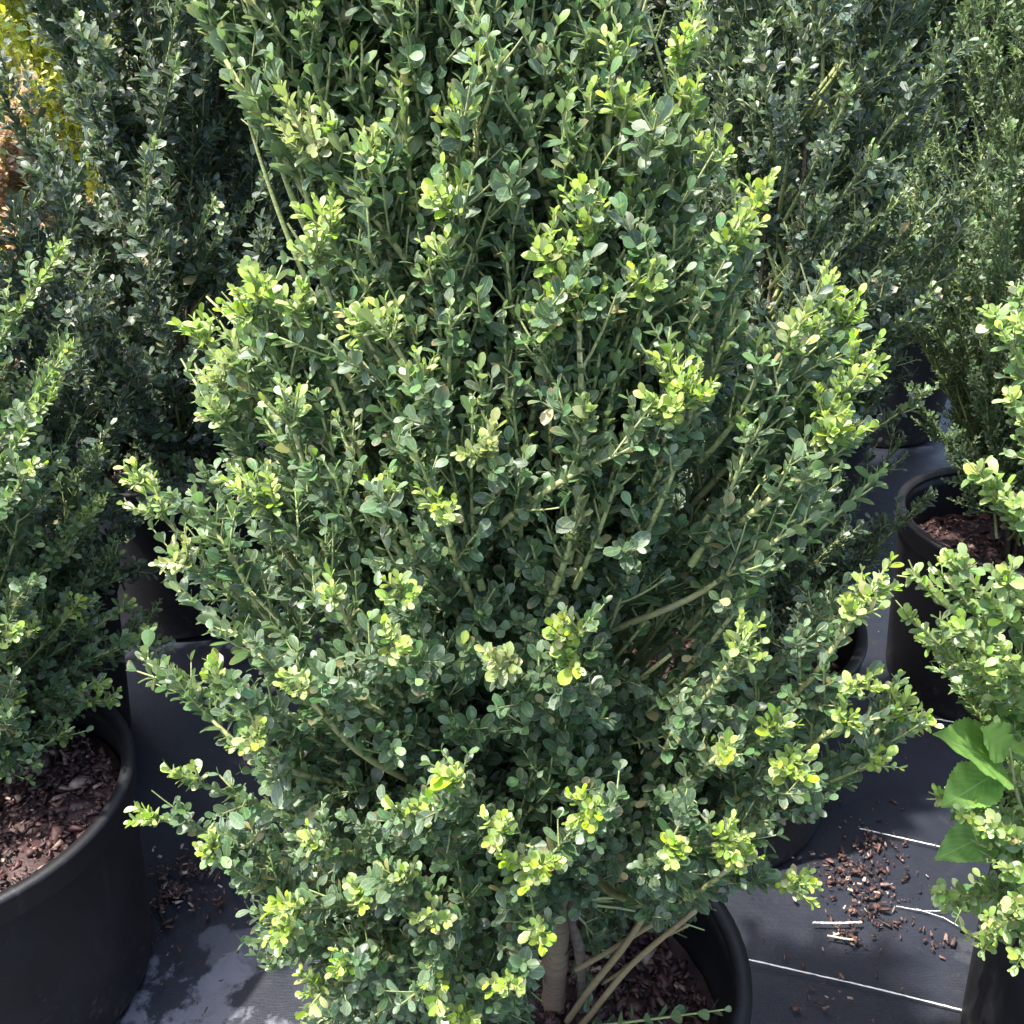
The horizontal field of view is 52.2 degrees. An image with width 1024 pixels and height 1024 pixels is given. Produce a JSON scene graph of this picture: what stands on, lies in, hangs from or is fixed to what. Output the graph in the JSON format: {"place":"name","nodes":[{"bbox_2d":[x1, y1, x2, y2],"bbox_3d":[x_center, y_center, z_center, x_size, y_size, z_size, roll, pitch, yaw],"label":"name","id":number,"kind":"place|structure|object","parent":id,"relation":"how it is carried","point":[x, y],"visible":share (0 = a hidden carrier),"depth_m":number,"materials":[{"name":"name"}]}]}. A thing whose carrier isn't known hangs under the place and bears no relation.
{"place":"outdoors","nodes":[
{"label":"outdoors","id":0,"kind":"place"},
{"bbox_2d":[267,281,334,392],"bbox_3d":[-0.700,-0.525,3.253,0.429,0.365,0.427,0,29,0],"label":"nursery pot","id":1,"kind":"object","parent":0,"point":[313,287],"depth_m":3.13,"materials":[{"name":"black plastic"}]},
{"bbox_2d":[123,0,333,281],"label":"boxwood shrub","id":2,"kind":"object","parent":1,"relation":"in","point":[232,186],"depth_m":2.78,"materials":[{"name":"green plant"}]},
{"bbox_2d":[12,0,1023,1023],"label":"ground","id":3,"kind":"structure","parent":0,"point":[249,990],"depth_m":1.61,"materials":[{"name":"fabric"}]},
{"bbox_2d":[0,59,99,454],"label":"dry shrub","id":4,"kind":"object","parent":3,"relation":"on","point":[11,179],"visible":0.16,"depth_m":2.32,"materials":[{"name":"brown plant"}]},
{"bbox_2d":[0,688,152,1023],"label":"nursery pot","id":5,"kind":"object","parent":3,"relation":"on","point":[76,931],"visible":0.77,"depth_m":1.31,"materials":[{"name":"black plastic"}]},
{"bbox_2d":[0,718,120,890],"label":"bark mulch","id":6,"kind":"object","parent":5,"relation":"in","point":[54,811],"visible":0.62,"depth_m":1.37,"materials":[{"name":"brown wood"}]},
{"bbox_2d":[0,236,175,785],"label":"boxwood shrub","id":7,"kind":"object","parent":6,"relation":"on","point":[30,633],"visible":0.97,"depth_m":1.29,"materials":[{"name":"green plant"}]},
{"bbox_2d":[34,530,130,730],"bbox_3d":[-0.870,0.270,1.819,0.417,0.365,0.419,0,29,0],"label":"nursery pot","id":8,"kind":"object","parent":3,"relation":"on","point":[118,675],"visible":0.13,"depth_m":1.78,"materials":[{"name":"black plastic"}]},
{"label":"bark mulch","id":9,"kind":"object","parent":8,"relation":"in","visible":0},
{"bbox_2d":[0,62,158,599],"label":"boxwood shrub","id":10,"kind":"object","parent":9,"relation":"on","point":[77,313],"visible":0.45,"depth_m":1.54,"materials":[{"name":"green plant"}]},
{"bbox_2d":[0,0,205,385],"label":"golden shrub","id":11,"kind":"object","parent":3,"relation":"on","point":[26,50],"visible":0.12,"depth_m":2.64,"materials":[{"name":"yellow plant"}]},
{"bbox_2d":[78,442,268,638],"bbox_3d":[-0.720,0.022,2.265,0.426,0.365,0.430,0,29,0],"label":"nursery pot","id":12,"kind":"object","parent":3,"relation":"on","point":[174,618],"visible":0.1,"depth_m":2.13,"materials":[{"name":"black plastic"}]},
{"bbox_2d":[100,454,229,491],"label":"bark mulch","id":13,"kind":"object","parent":12,"relation":"in","point":[110,479],"visible":0.02,"depth_m":2.24,"materials":[{"name":"brown wood"}]},
{"bbox_2d":[0,0,323,542],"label":"boxwood shrub","id":14,"kind":"object","parent":13,"relation":"on","point":[161,123],"visible":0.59,"depth_m":1.78,"materials":[{"name":"green plant"}]},
{"bbox_2d":[132,843,257,1012],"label":"leaf litter","id":15,"kind":"object","parent":3,"relation":"on","point":[175,889],"visible":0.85,"depth_m":1.62,"materials":[{"name":"brown wood"}]},
{"bbox_2d":[362,882,752,1023],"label":"nursery pot","id":16,"kind":"object","parent":3,"relation":"on","point":[716,951],"visible":0.14,"depth_m":1.13,"materials":[{"name":"black plastic"}]},
{"bbox_2d":[390,916,717,1023],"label":"bark mulch","id":17,"kind":"object","parent":16,"relation":"in","point":[657,979],"visible":0.26,"depth_m":1.16,"materials":[{"name":"brown wood"}]},
{"bbox_2d":[113,0,943,1023],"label":"boxwood shrub","id":18,"kind":"object","parent":17,"relation":"on","point":[493,540],"visible":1,"depth_m":0.66,"materials":[{"name":"green plant"}]},
{"bbox_2d":[612,570,867,867],"bbox_3d":[0.340,0.323,1.722,0.419,0.365,0.417,0,29,0],"label":"nursery pot","id":19,"kind":"object","parent":3,"relation":"on","point":[851,655],"visible":0.11,"depth_m":1.63,"materials":[{"name":"black plastic"}]},
{"bbox_2d":[625,622,840,695],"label":"bark mulch","id":20,"kind":"object","parent":19,"relation":"in","point":[834,666],"visible":0.03,"depth_m":1.68,"materials":[{"name":"brown wood"}]},
{"bbox_2d":[663,0,994,667],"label":"boxwood shrub","id":21,"kind":"object","parent":20,"relation":"on","point":[840,176],"visible":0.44,"depth_m":1.28,"materials":[{"name":"green plant"}]},
{"bbox_2d":[709,402,881,562],"bbox_3d":[0.620,-0.089,2.466,0.430,0.365,0.426,0,29,0],"label":"nursery pot","id":22,"kind":"object","parent":3,"relation":"on","point":[855,459],"visible":0.04,"depth_m":2.30,"materials":[{"name":"black plastic"}]},
{"bbox_2d":[665,0,1023,420],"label":"boxwood shrub","id":23,"kind":"object","parent":22,"relation":"in","point":[946,43],"visible":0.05,"depth_m":1.97,"materials":[{"name":"green plant"}]},
{"bbox_2d":[812,921,861,924],"bbox_3d":[0.486,0.614,1.562,0.075,0.004,0.006,0,29,0],"label":"straw","id":24,"kind":"object","parent":3,"relation":"on","point":[850,922],"visible":1,"depth_m":1.56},
{"bbox_2d":[827,935,852,940],"bbox_3d":[0.483,0.627,1.539,0.037,0.004,0.010,0,29,0],"label":"straw","id":25,"kind":"object","parent":3,"relation":"on","point":[837,937],"visible":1,"depth_m":1.54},
{"bbox_2d":[749,959,961,1010],"bbox_3d":[0.594,0.682,1.442,0.553,0.003,0.007,8,30,15],"label":"marker line","id":26,"kind":"object","parent":3,"relation":"on","point":[857,984],"visible":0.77,"depth_m":1.47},
{"bbox_2d":[761,631,967,1022],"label":"leaf litter","id":27,"kind":"object","parent":3,"relation":"on","point":[878,893],"visible":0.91,"depth_m":1.62,"materials":[{"name":"brown wood"}]},
{"bbox_2d":[859,828,939,846],"bbox_3d":[0.719,0.547,1.687,0.305,0.003,0.003,9,30,16],"label":"marker line","id":28,"kind":"object","parent":3,"relation":"on","point":[900,837],"visible":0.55,"depth_m":1.71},
{"bbox_2d":[897,906,938,911],"bbox_3d":[0.622,0.602,1.587,0.074,0.002,0.010,0,29,0],"label":"loose thread","id":29,"kind":"object","parent":3,"relation":"on","point":[918,910],"visible":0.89,"depth_m":1.58},
{"bbox_2d":[870,299,969,447],"bbox_3d":[1.100,-0.429,3.078,0.431,0.365,0.425,0,29,0],"label":"nursery pot","id":30,"kind":"object","parent":3,"relation":"on","point":[916,434],"visible":0.1,"depth_m":2.94,"materials":[{"name":"black plastic"}]},
{"bbox_2d":[802,0,1023,316],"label":"boxwood shrub","id":31,"kind":"object","parent":30,"relation":"in","point":[938,181],"visible":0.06,"depth_m":2.57,"materials":[{"name":"green plant"}]},
{"bbox_2d":[917,909,958,926],"bbox_3d":[0.645,0.611,1.572,0.071,0.002,0.007,17,33,28],"label":"loose thread","id":32,"kind":"object","parent":3,"relation":"on","point":[939,916],"visible":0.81,"depth_m":1.57},
{"bbox_2d":[886,466,1023,724],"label":"nursery pot","id":33,"kind":"object","parent":3,"relation":"on","point":[915,544],"visible":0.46,"depth_m":1.97,"materials":[{"name":"black plastic"}]},
{"bbox_2d":[918,512,1023,570],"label":"bark mulch","id":34,"kind":"object","parent":33,"relation":"in","point":[975,533],"visible":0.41,"depth_m":2.03,"materials":[{"name":"brown wood"}]},
{"bbox_2d":[875,0,1023,560],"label":"boxwood shrub","id":35,"kind":"object","parent":34,"relation":"on","point":[980,421],"visible":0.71,"depth_m":1.68,"materials":[{"name":"green plant"}]},
{"bbox_2d":[961,787,1023,1023],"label":"nursery pot","id":36,"kind":"object","parent":3,"relation":"on","point":[994,992],"visible":0.28,"depth_m":1.27,"materials":[{"name":"black plastic"}]},
{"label":"bark mulch","id":37,"kind":"object","parent":36,"relation":"in","visible":0},
{"bbox_2d":[895,277,1023,975],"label":"boxwood shrub","id":38,"kind":"object","parent":37,"relation":"on","point":[994,693],"visible":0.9,"depth_m":0.92,"materials":[{"name":"green plant"}]},
{"bbox_2d":[932,716,1023,862],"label":"broad leaved seedling","id":39,"kind":"object","parent":37,"relation":"on","point":[982,776],"visible":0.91,"depth_m":0.96,"materials":[{"name":"green plant"}]},
{"bbox_3d":[-0.120,-0.065,2.422,0.430,0.365,0.426,0,29,0],"label":"nursery pot","id":40,"kind":"object","parent":3,"relation":"on","visible":0},
{"bbox_2d":[266,0,662,335],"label":"boxwood shrub","id":41,"kind":"object","parent":40,"relation":"in","point":[646,29],"depth_m":2.06,"materials":[{"name":"green plant"}]},
{"bbox_3d":[-0.050,-0.526,3.253,0.426,0.365,0.430,0,29,0],"label":"nursery pot","id":42,"kind":"object","parent":3,"relation":"on","visible":0},
{"bbox_2d":[577,0,644,54],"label":"boxwood shrub","id":43,"kind":"object","parent":42,"relation":"in","point":[592,18],"depth_m":2.58,"materials":[{"name":"green plant"}]},
{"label":"nursery pot","id":44,"kind":"object","parent":3,"relation":"on","visible":0},
{"bbox_2d":[592,0,740,234],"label":"boxwood shrub","id":45,"kind":"object","parent":44,"relation":"in","point":[651,73],"visible":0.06,"depth_m":2.72,"materials":[{"name":"green plant"}]}
]}

